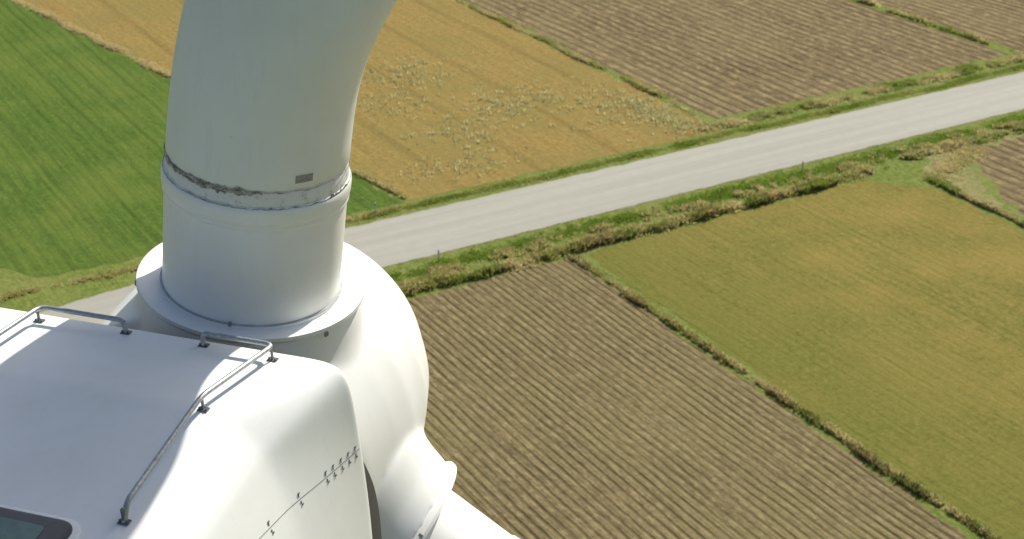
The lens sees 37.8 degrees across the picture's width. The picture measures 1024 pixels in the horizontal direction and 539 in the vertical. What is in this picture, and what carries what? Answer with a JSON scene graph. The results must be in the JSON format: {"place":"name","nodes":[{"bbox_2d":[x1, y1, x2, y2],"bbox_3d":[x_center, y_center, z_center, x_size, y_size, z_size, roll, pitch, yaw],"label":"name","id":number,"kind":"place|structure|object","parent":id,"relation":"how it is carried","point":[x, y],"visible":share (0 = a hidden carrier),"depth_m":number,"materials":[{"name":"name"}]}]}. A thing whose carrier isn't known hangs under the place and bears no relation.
{"place":"outdoors","nodes":[
{"label":"outdoors","id":0,"kind":"place"},
{"bbox_2d":[0,0,403,277],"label":"green field","id":1,"kind":"structure","parent":0,"point":[83,122],"depth_m":132.53,"materials":[{"name":"green plant"}]},
{"bbox_2d":[24,0,720,200],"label":"ripe wheat field","id":2,"kind":"structure","parent":0,"point":[432,32],"depth_m":146.41,"materials":[{"name":"yellow plant"}]},
{"bbox_2d":[358,51,715,183],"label":"weed patch","id":3,"kind":"object","parent":2,"relation":"on","point":[643,105],"visible":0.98,"depth_m":142.98,"materials":[{"name":"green plant"}]},
{"bbox_2d":[0,0,1023,538],"bbox_3d":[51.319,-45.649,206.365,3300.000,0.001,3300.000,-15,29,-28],"label":"ground","id":4,"kind":"structure","parent":0,"point":[902,172],"depth_m":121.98,"materials":[{"name":"green plant"}]},
{"bbox_2d":[0,204,404,302],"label":"grass verge","id":5,"kind":"structure","parent":4,"relation":"on","point":[97,276],"depth_m":109.74,"materials":[{"name":"green plant"}]},
{"bbox_2d":[10,0,406,198],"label":"field margin","id":6,"kind":"object","parent":4,"relation":"on","point":[97,38],"visible":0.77,"depth_m":160.25,"materials":[{"name":"green plant"}]},
{"bbox_2d":[398,163,875,295],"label":"hedgerow","id":7,"kind":"object","parent":4,"relation":"on","point":[439,279],"visible":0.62,"depth_m":116.47,"materials":[{"name":"green plant"}]},
{"bbox_2d":[456,0,1022,115],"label":"field margin","id":8,"kind":"object","parent":4,"relation":"on","point":[640,85],"visible":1,"depth_m":163.84,"materials":[{"name":"green plant"}]},
{"bbox_2d":[567,252,1005,538],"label":"field margin","id":9,"kind":"object","parent":4,"relation":"on","point":[868,455],"visible":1,"depth_m":92.50,"materials":[{"name":"green plant"}]},
{"bbox_2d":[867,121,1023,226],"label":"field margin","id":10,"kind":"object","parent":4,"relation":"on","point":[966,153],"visible":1,"depth_m":131.19,"materials":[{"name":"green plant"}]},
{"bbox_2d":[923,131,1023,207],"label":"straw strip","id":11,"kind":"object","parent":4,"relation":"on","point":[971,183],"visible":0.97,"depth_m":128.06,"materials":[{"name":"plant"}]},
{"bbox_2d":[39,71,1023,323],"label":"road","id":12,"kind":"structure","parent":0,"point":[402,238],"depth_m":127.17,"materials":[{"name":"grey asphalt"}]},
{"bbox_2d":[408,257,967,538],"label":"ploughed field","id":13,"kind":"structure","parent":0,"point":[568,398],"depth_m":90.28,"materials":[{"name":"soil"}]},
{"bbox_2d":[0,0,519,538],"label":"wind turbine","id":14,"kind":"object","parent":13,"relation":"on","point":[246,358],"visible":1,"depth_m":12.56,"materials":[{"name":"metal"}]},
{"bbox_2d":[466,0,1008,118],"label":"ploughed field","id":15,"kind":"structure","parent":0,"point":[723,58],"depth_m":161.91,"materials":[{"name":"soil"}]},
{"bbox_2d":[589,180,1023,538],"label":"olive crop field","id":16,"kind":"structure","parent":0,"point":[884,321],"depth_m":104.78,"materials":[{"name":"green plant"}]},
{"bbox_2d":[876,0,1023,50],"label":"ploughed field","id":17,"kind":"structure","parent":0,"point":[1001,22],"depth_m":172.44,"materials":[{"name":"soil"}]},
{"bbox_2d":[975,136,1023,213],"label":"ploughed field","id":18,"kind":"structure","parent":0,"point":[1003,167],"depth_m":129.30,"materials":[{"name":"brown soil"}]}
]}

